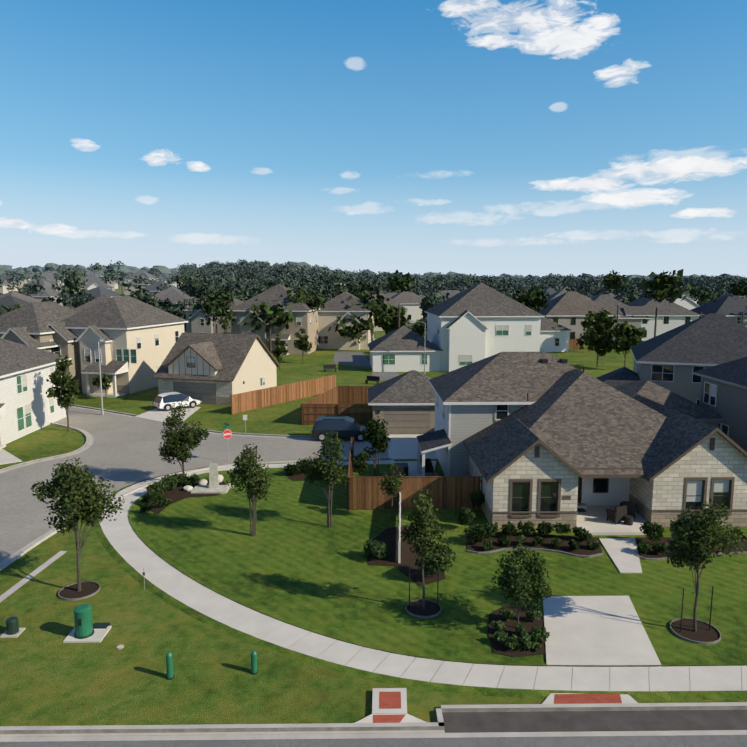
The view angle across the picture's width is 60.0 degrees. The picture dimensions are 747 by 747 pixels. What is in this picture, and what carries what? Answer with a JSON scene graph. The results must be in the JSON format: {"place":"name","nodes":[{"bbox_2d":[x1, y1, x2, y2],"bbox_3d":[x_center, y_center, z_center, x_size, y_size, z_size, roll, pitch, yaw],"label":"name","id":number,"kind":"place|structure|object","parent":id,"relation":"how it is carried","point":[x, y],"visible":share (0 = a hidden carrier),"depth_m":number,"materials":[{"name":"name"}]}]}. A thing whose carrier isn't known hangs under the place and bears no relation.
{"place":"outdoors","nodes":[
{"label":"outdoors","id":0,"kind":"place"},
{"bbox_2d":[0,407,388,562],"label":"side street","id":1,"kind":"structure","parent":0,"point":[122,451],"depth_m":46.11,"materials":[{"name":"grey asphalt"}]},
{"bbox_2d":[98,339,103,414],"bbox_3d":[-25.078,0.433,59.790,0.280,7.290,2.270,-5,9,-30],"label":"street light","id":2,"kind":"object","parent":1,"relation":"on","point":[102,410],"visible":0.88,"depth_m":60.67,"materials":[{"name":"grey metal"}]},
{"bbox_2d":[221,422,231,457],"bbox_3d":[-10.211,4.816,45.216,0.580,2.720,0.580,1,8,9],"label":"stop sign","id":3,"kind":"object","parent":1,"relation":"on","point":[227,434],"visible":1,"depth_m":45.12,"materials":[{"name":"red metal"}]},
{"bbox_2d":[311,415,368,441],"bbox_3d":[-2.499,4.366,51.745,4.840,1.770,2.191,0,8,1],"label":"dark suv","id":4,"kind":"object","parent":1,"relation":"on","point":[345,427],"visible":0.79,"depth_m":50.86,"materials":[{"name":"blue metal"}]},
{"bbox_2d":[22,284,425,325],"bbox_3d":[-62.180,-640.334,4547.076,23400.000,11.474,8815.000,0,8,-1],"label":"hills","id":5,"kind":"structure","parent":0,"point":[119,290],"depth_m":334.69,"materials":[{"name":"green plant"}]},
{"bbox_2d":[419,293,440,317],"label":"tree","id":6,"kind":"object","parent":5,"relation":"on","point":[429,300],"visible":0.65,"depth_m":188.04,"materials":[{"name":"green plant"}]},
{"bbox_2d":[0,326,746,736],"bbox_3d":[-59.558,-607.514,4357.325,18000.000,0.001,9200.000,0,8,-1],"label":"ground","id":7,"kind":"structure","parent":0,"point":[48,676],"depth_m":21.89,"materials":[{"name":"green plant"}]},
{"bbox_2d":[0,616,25,637],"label":"utility pedestal","id":8,"kind":"object","parent":7,"relation":"on","point":[13,630],"visible":1,"depth_m":23.04,"materials":[{"name":"plastic"}]},
{"bbox_2d":[7,302,23,311],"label":"tree","id":9,"kind":"object","parent":7,"relation":"on","point":[17,305],"visible":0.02,"depth_m":129.01,"materials":[{"name":"green plant"}]},
{"bbox_2d":[0,338,70,448],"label":"white house","id":10,"kind":"structure","parent":7,"relation":"on","point":[27,406],"depth_m":53.63,"materials":[{"name":"white paint"}]},
{"bbox_2d":[0,301,78,352],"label":"tan house","id":11,"kind":"structure","parent":7,"relation":"on","point":[27,324],"depth_m":71.19,"materials":[{"name":"stone"}]},
{"bbox_2d":[45,354,80,431],"bbox_3d":[-25.741,1.656,53.870,2.898,6.542,2.406,0,8,-1],"label":"tree","id":12,"kind":"object","parent":7,"relation":"on","point":[65,397],"visible":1,"depth_m":53.56,"materials":[{"name":"green plant"}]},
{"bbox_2d":[31,458,124,600],"bbox_3d":[-11.919,6.013,26.067,3.001,5.748,3.195,2,8,14],"label":"tree","id":13,"kind":"object","parent":7,"relation":"on","point":[75,486],"visible":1,"depth_m":25.60,"materials":[{"name":"green plant"}]},
{"bbox_2d":[63,604,111,642],"bbox_3d":[-10.202,8.791,23.032,1.300,1.100,1.000,0,8,-1],"label":"utility pedestal","id":14,"kind":"object","parent":7,"relation":"on","point":[83,631],"visible":0.98,"depth_m":22.77,"materials":[{"name":"plastic"}]},
{"bbox_2d":[93,623,109,628],"bbox_3d":[-9.963,9.221,23.609,0.560,0.085,0.400,0,8,-1],"label":"valve box lid","id":15,"kind":"object","parent":7,"relation":"on","point":[100,625],"visible":0.69,"depth_m":23.57,"materials":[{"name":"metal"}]},
{"bbox_2d":[92,373,111,392],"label":"tree","id":16,"kind":"object","parent":7,"relation":"on","point":[105,379],"visible":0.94,"depth_m":68.69,"materials":[{"name":"green plant"}]},
{"bbox_2d":[47,296,187,397],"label":"cream house","id":17,"kind":"structure","parent":7,"relation":"on","point":[150,334],"depth_m":73.45,"materials":[{"name":"beige paint"}]},
{"bbox_2d":[75,325,136,393],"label":"house entry facade","id":18,"kind":"structure","parent":17,"relation":"attached to","point":[89,337],"depth_m":71.63,"materials":[{"name":"white paint"}]},
{"bbox_2d":[155,298,175,313],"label":"tree","id":19,"kind":"object","parent":7,"relation":"on","point":[166,306],"visible":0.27,"depth_m":166.22,"materials":[{"name":"green plant"}]},
{"bbox_2d":[166,652,173,679],"bbox_3d":[-6.479,9.264,20.557,0.258,0.860,0.258,0,8,-1],"label":"green bollard","id":20,"kind":"object","parent":7,"relation":"on","point":[169,665],"visible":1,"depth_m":20.49,"materials":[{"name":"green plastic"}]},
{"bbox_2d":[183,295,242,333],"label":"house","id":21,"kind":"structure","parent":7,"relation":"on","point":[197,319],"depth_m":130.42,"materials":[{"name":"grey"}]},
{"bbox_2d":[153,333,279,405],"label":"house","id":22,"kind":"structure","parent":7,"relation":"on","point":[213,368],"depth_m":67.30,"materials":[{"name":"grey paint"}]},
{"bbox_2d":[217,318,231,333],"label":"tree","id":23,"kind":"object","parent":7,"relation":"on","point":[225,325],"visible":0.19,"depth_m":103.17,"materials":[{"name":"green plant"}]},
{"bbox_2d":[243,415,246,432],"bbox_3d":[-10.651,4.169,53.736,0.360,1.600,0.070,0,8,-1],"label":"sign post","id":24,"kind":"object","parent":7,"relation":"on","point":[245,417],"visible":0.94,"depth_m":53.65,"materials":[{"name":"white metal"}]},
{"bbox_2d":[250,650,257,674],"bbox_3d":[-3.849,9.285,20.838,0.258,0.740,0.258,0,8,-1],"label":"green bollard","id":25,"kind":"object","parent":7,"relation":"on","point":[254,670],"visible":1,"depth_m":20.76,"materials":[{"name":"green plastic"}]},
{"bbox_2d":[227,284,320,354],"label":"house","id":26,"kind":"structure","parent":7,"relation":"on","point":[306,318],"depth_m":112.14,"materials":[{"name":"grey"}]},
{"bbox_2d":[271,336,287,369],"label":"tree","id":27,"kind":"object","parent":7,"relation":"on","point":[280,349],"visible":1,"depth_m":91.43,"materials":[{"name":"green plant"}]},
{"bbox_2d":[230,375,335,414],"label":"fence","id":28,"kind":"object","parent":7,"relation":"on","point":[251,400],"depth_m":66.72,"materials":[{"name":"brown wood"}]},
{"bbox_2d":[294,328,311,362],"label":"tree","id":29,"kind":"object","parent":7,"relation":"on","point":[302,343],"visible":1,"depth_m":98.73,"materials":[{"name":"green plant"}]},
{"bbox_2d":[301,386,372,424],"bbox_3d":[-1.554,2.913,61.546,6.944,1.885,11.856,2,8,15],"label":"wooden fence","id":30,"kind":"object","parent":7,"relation":"on","point":[324,403],"visible":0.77,"depth_m":56.86,"materials":[{"name":"brown wood"}]},
{"bbox_2d":[318,292,374,349],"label":"house","id":31,"kind":"structure","parent":7,"relation":"on","point":[332,310],"depth_m":119.74,"materials":[{"name":"grey"}]},
{"bbox_2d":[323,364,379,383],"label":"green benches","id":32,"kind":"object","parent":7,"relation":"on","point":[369,378],"visible":0.58,"depth_m":80.06,"materials":[{"name":"metal"}]},
{"bbox_2d":[334,352,398,380],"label":"green road stub","id":33,"kind":"object","parent":7,"relation":"on","point":[354,358],"visible":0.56,"depth_m":101.97,"materials":[{"name":"concrete"}]},
{"bbox_2d":[0,270,745,342],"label":"houses","id":34,"kind":"structure","parent":7,"relation":"on","point":[568,309],"depth_m":165.28,"materials":[{"name":"grey"}]},
{"bbox_2d":[0,259,746,353],"bbox_3d":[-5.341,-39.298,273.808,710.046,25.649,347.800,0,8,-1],"label":"neighbourhood trees","id":35,"kind":"object","parent":7,"relation":"on","point":[224,285],"visible":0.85,"depth_m":186.01,"materials":[{"name":"green plant"}]},
{"bbox_2d":[0,404,746,736],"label":"kerbs","id":36,"kind":"structure","parent":7,"relation":"on","point":[438,726],"depth_m":18.24,"materials":[{"name":"concrete"}]},
{"bbox_2d":[0,261,746,290],"bbox_3d":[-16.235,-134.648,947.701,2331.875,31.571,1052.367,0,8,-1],"label":"forest canopy","id":37,"kind":"object","parent":7,"relation":"on","point":[32,269],"visible":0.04,"depth_m":467.94,"materials":[{"name":"green plant"}]},
{"bbox_2d":[385,292,398,295],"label":"house","id":38,"kind":"structure","parent":7,"relation":"on","point":[391,294],"depth_m":208.20,"materials":[{"name":"grey"}]},
{"bbox_2d":[377,305,409,333],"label":"tree","id":39,"kind":"object","parent":7,"relation":"on","point":[387,321],"visible":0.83,"depth_m":123.48,"materials":[{"name":"green plant"}]},
{"bbox_2d":[409,321,424,373],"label":"street light","id":40,"kind":"object","parent":7,"relation":"on","point":[424,347],"visible":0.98,"depth_m":87.45,"materials":[{"name":"grey metal"}]},
{"bbox_2d":[412,318,426,338],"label":"tree","id":41,"kind":"object","parent":7,"relation":"on","point":[419,328],"visible":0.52,"depth_m":109.45,"materials":[{"name":"green plant"}]},
{"bbox_2d":[438,290,459,299],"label":"house","id":42,"kind":"structure","parent":7,"relation":"on","point":[452,293],"depth_m":243.41,"materials":[{"name":"grey"}]},
{"bbox_2d":[355,688,637,722],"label":"kerb ramps","id":43,"kind":"object","parent":7,"relation":"on","point":[389,705],"visible":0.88,"depth_m":19.34,"materials":[{"name":"concrete"}]},
{"bbox_2d":[540,317,571,351],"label":"house","id":44,"kind":"structure","parent":7,"relation":"on","point":[554,336],"depth_m":115.75,"materials":[{"name":"grey"}]},
{"bbox_2d":[568,336,580,349],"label":"fence","id":45,"kind":"object","parent":7,"relation":"on","point":[572,344],"visible":0.12,"depth_m":119.42,"materials":[{"name":"brown wood"}]},
{"bbox_2d":[576,308,620,366],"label":"tree","id":46,"kind":"object","parent":7,"relation":"on","point":[602,324],"visible":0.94,"depth_m":93.67,"materials":[{"name":"green plant"}]},
{"bbox_2d":[591,295,652,337],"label":"house","id":47,"kind":"structure","parent":7,"relation":"on","point":[609,302],"depth_m":137.09,"materials":[{"name":"grey"}]},
{"bbox_2d":[610,321,645,365],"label":"tree","id":48,"kind":"object","parent":7,"relation":"on","point":[628,334],"visible":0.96,"depth_m":90.39,"materials":[{"name":"green plant"}]},
{"bbox_2d":[614,290,649,302],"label":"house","id":49,"kind":"structure","parent":7,"relation":"on","point":[642,293],"depth_m":225.69,"materials":[{"name":"grey"}]},
{"bbox_2d":[648,295,698,309],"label":"house","id":50,"kind":"structure","parent":7,"relation":"on","point":[688,303],"depth_m":153.71,"materials":[{"name":"grey"}]},
{"bbox_2d":[701,293,722,301],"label":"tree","id":51,"kind":"object","parent":7,"relation":"on","point":[718,295],"visible":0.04,"depth_m":203.95,"materials":[{"name":"green plant"}]},
{"bbox_2d":[691,295,746,326],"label":"house","id":52,"kind":"structure","parent":7,"relation":"on","point":[732,307],"depth_m":134.62,"materials":[{"name":"grey"}]},
{"bbox_2d":[0,406,746,690],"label":"sidewalk","id":53,"kind":"structure","parent":0,"point":[596,630],"depth_m":22.77,"materials":[{"name":"concrete"}]},
{"bbox_2d":[152,392,200,410],"bbox_3d":[-19.499,2.671,64.221,4.340,1.550,2.089,-6,10,-38],"label":"car","id":54,"kind":"object","parent":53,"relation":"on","point":[164,401],"visible":1,"depth_m":63.27,"materials":[{"name":"white metal"}]},
{"bbox_2d":[394,455,433,475],"bbox_3d":[2.586,6.074,42.475,2.530,0.920,2.200,0,8,-1],"label":"patio furniture","id":55,"kind":"object","parent":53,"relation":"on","point":[403,467],"visible":0.58,"depth_m":41.63,"materials":[{"name":"wicker"}]},
{"bbox_2d":[0,710,746,746],"bbox_3d":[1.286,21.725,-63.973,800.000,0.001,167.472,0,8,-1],"label":"road","id":56,"kind":"structure","parent":0,"point":[689,728],"depth_m":17.94,"materials":[{"name":"grey asphalt"}]},
{"bbox_2d":[0,0,746,276],"label":"sky","id":57,"kind":"structure","parent":0,"point":[540,138],"materials":[{"name":"blue"}]},
{"bbox_2d":[134,458,746,661],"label":"lawn","id":58,"kind":"structure","parent":0,"point":[296,559],"depth_m":27.67,"materials":[{"name":"green plant"}]},
{"bbox_2d":[139,472,199,513],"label":"bed shrubs","id":59,"kind":"object","parent":58,"relation":"on","point":[156,490],"visible":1,"depth_m":37.62,"materials":[{"name":"green plant"}]},
{"bbox_2d":[158,399,208,471],"bbox_3d":[-11.837,4.253,39.998,3.283,5.308,3.030,0,8,-1],"label":"tree","id":60,"kind":"object","parent":58,"relation":"on","point":[180,441],"visible":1,"depth_m":39.57,"materials":[{"name":"green plant"}]},
{"bbox_2d":[149,462,233,513],"bbox_3d":[-11.084,6.324,38.393,3.625,1.843,6.055,7,11,40],"label":"garden bed","id":61,"kind":"object","parent":58,"relation":"on","point":[215,485],"visible":0.85,"depth_m":38.87,"materials":[{"name":"stone"}]},
{"bbox_2d":[226,443,270,535],"bbox_3d":[-6.091,5.763,31.610,2.140,4.684,2.044,-2,8,-17],"label":"tree","id":62,"kind":"object","parent":58,"relation":"on","point":[247,466],"visible":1,"depth_m":31.48,"materials":[{"name":"green plant"}]},
{"bbox_2d":[284,450,368,480],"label":"bed shrubs","id":63,"kind":"object","parent":58,"relation":"on","point":[294,472],"visible":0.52,"depth_m":41.69,"materials":[{"name":"green plant"}]},
{"bbox_2d":[303,431,350,527],"bbox_3d":[-2.456,5.407,33.019,2.452,4.995,2.001,4,9,24],"label":"tree","id":64,"kind":"object","parent":58,"relation":"on","point":[329,474],"visible":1,"depth_m":32.80,"materials":[{"name":"green plant"}]},
{"bbox_2d":[361,416,390,476],"bbox_3d":[0.278,4.711,41.252,2.013,4.054,1.952,8,11,43],"label":"crape tree","id":65,"kind":"object","parent":58,"relation":"on","point":[376,434],"visible":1,"depth_m":40.93,"materials":[{"name":"green plant"}]},
{"bbox_2d":[378,463,406,520],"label":"tree","id":66,"kind":"object","parent":58,"relation":"on","point":[392,485],"visible":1,"depth_m":33.82,"materials":[{"name":"green plant"}]},
{"bbox_2d":[398,492,400,562],"bbox_3d":[1.311,7.503,32.256,0.100,1.050,6.912,0,8,3],"label":"pole","id":67,"kind":"object","parent":58,"relation":"on","point":[399,549],"visible":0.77,"depth_m":30.47,"materials":[{"name":"metal"}]},
{"bbox_2d":[368,370,434,433],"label":"garage","id":68,"kind":"structure","parent":58,"relation":"on","point":[404,403],"depth_m":53.40,"materials":[{"name":"beige stone"}]},
{"bbox_2d":[347,437,482,509],"bbox_3d":[2.251,5.954,40.181,7.500,1.885,9.200,0,8,-1],"label":"wooden fence","id":69,"kind":"object","parent":58,"relation":"on","point":[443,494],"depth_m":35.66,"materials":[{"name":"brown wood"}]},
{"bbox_2d":[94,460,746,699],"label":"lawn edges","id":70,"kind":"object","parent":58,"relation":"on","point":[118,558],"visible":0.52,"depth_m":21.44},
{"bbox_2d":[363,490,484,585],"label":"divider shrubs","id":71,"kind":"object","parent":58,"relation":"on","point":[381,548],"visible":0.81,"depth_m":29.20,"materials":[{"name":"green plant"}]},
{"bbox_2d":[400,488,451,617],"bbox_3d":[1.991,6.706,24.512,1.703,4.817,1.698,-4,9,-27],"label":"tree","id":72,"kind":"object","parent":58,"relation":"on","point":[420,538],"visible":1,"depth_m":24.24,"materials":[{"name":"green plant"}]},
{"bbox_2d":[424,473,436,489],"bbox_3d":[3.463,6.569,39.426,0.800,0.880,0.800,0,8,-1],"label":"ac unit","id":73,"kind":"object","parent":58,"relation":"on","point":[430,474],"visible":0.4,"depth_m":39.32,"materials":[{"name":"metal"}]},
{"bbox_2d":[487,605,544,656],"bbox_3d":[5.170,9.261,23.419,2.137,0.001,3.527,1,8,5],"label":"mulch bed","id":74,"kind":"object","parent":58,"relation":"on","point":[496,645],"visible":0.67,"depth_m":23.61,"materials":[{"name":"brown soil"}]},
{"bbox_2d":[491,544,551,623],"bbox_3d":[5.226,7.660,23.511,2.214,3.210,2.644,-3,9,-19],"label":"bushy tree","id":75,"kind":"object","parent":74,"relation":"on","point":[514,580],"visible":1,"depth_m":22.89,"materials":[{"name":"green plant"}]},
{"bbox_2d":[493,608,550,651],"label":"shrubs","id":76,"kind":"object","parent":74,"relation":"on","point":[539,634],"visible":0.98,"depth_m":22.56,"materials":[{"name":"green plant"}]},
{"bbox_2d":[416,352,746,534],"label":"house","id":77,"kind":"structure","parent":58,"relation":"on","point":[535,438],"depth_m":34.86,"materials":[{"name":"white stone"}]},
{"bbox_2d":[606,501,636,525],"bbox_3d":[13.136,7.202,33.774,2.113,0.920,1.262,-7,11,-41],"label":"porch furniture","id":78,"kind":"object","parent":77,"relation":"on","point":[624,511],"visible":1,"depth_m":33.28,"materials":[{"name":"wicker"}]},
{"bbox_2d":[466,532,746,559],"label":"foundation beds","id":79,"kind":"object","parent":58,"relation":"on","point":[583,550],"visible":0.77,"depth_m":30.74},
{"bbox_2d":[463,521,745,554],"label":"foundation shrubs","id":80,"kind":"object","parent":79,"relation":"on","point":[653,532],"visible":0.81,"depth_m":30.92,"materials":[{"name":"green plant"}]},
{"bbox_2d":[596,313,746,404],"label":"grey house","id":81,"kind":"structure","parent":58,"relation":"on","point":[673,360],"depth_m":57.07,"materials":[{"name":"grey"}]},
{"bbox_2d":[664,498,745,644],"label":"tree","id":82,"kind":"object","parent":58,"relation":"on","point":[688,531],"visible":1,"depth_m":22.68,"materials":[{"name":"green plant"}]},
{"bbox_2d":[367,282,544,371],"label":"white house","id":83,"kind":"structure","parent":0,"point":[476,323],"depth_m":90.33,"materials":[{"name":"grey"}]},
{"bbox_2d":[613,379,722,427],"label":"roof","id":84,"kind":"structure","parent":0,"point":[648,389],"depth_m":47.98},
{"bbox_2d":[693,357,746,451],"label":"grey house","id":85,"kind":"structure","parent":0,"point":[723,390],"depth_m":45.73,"materials":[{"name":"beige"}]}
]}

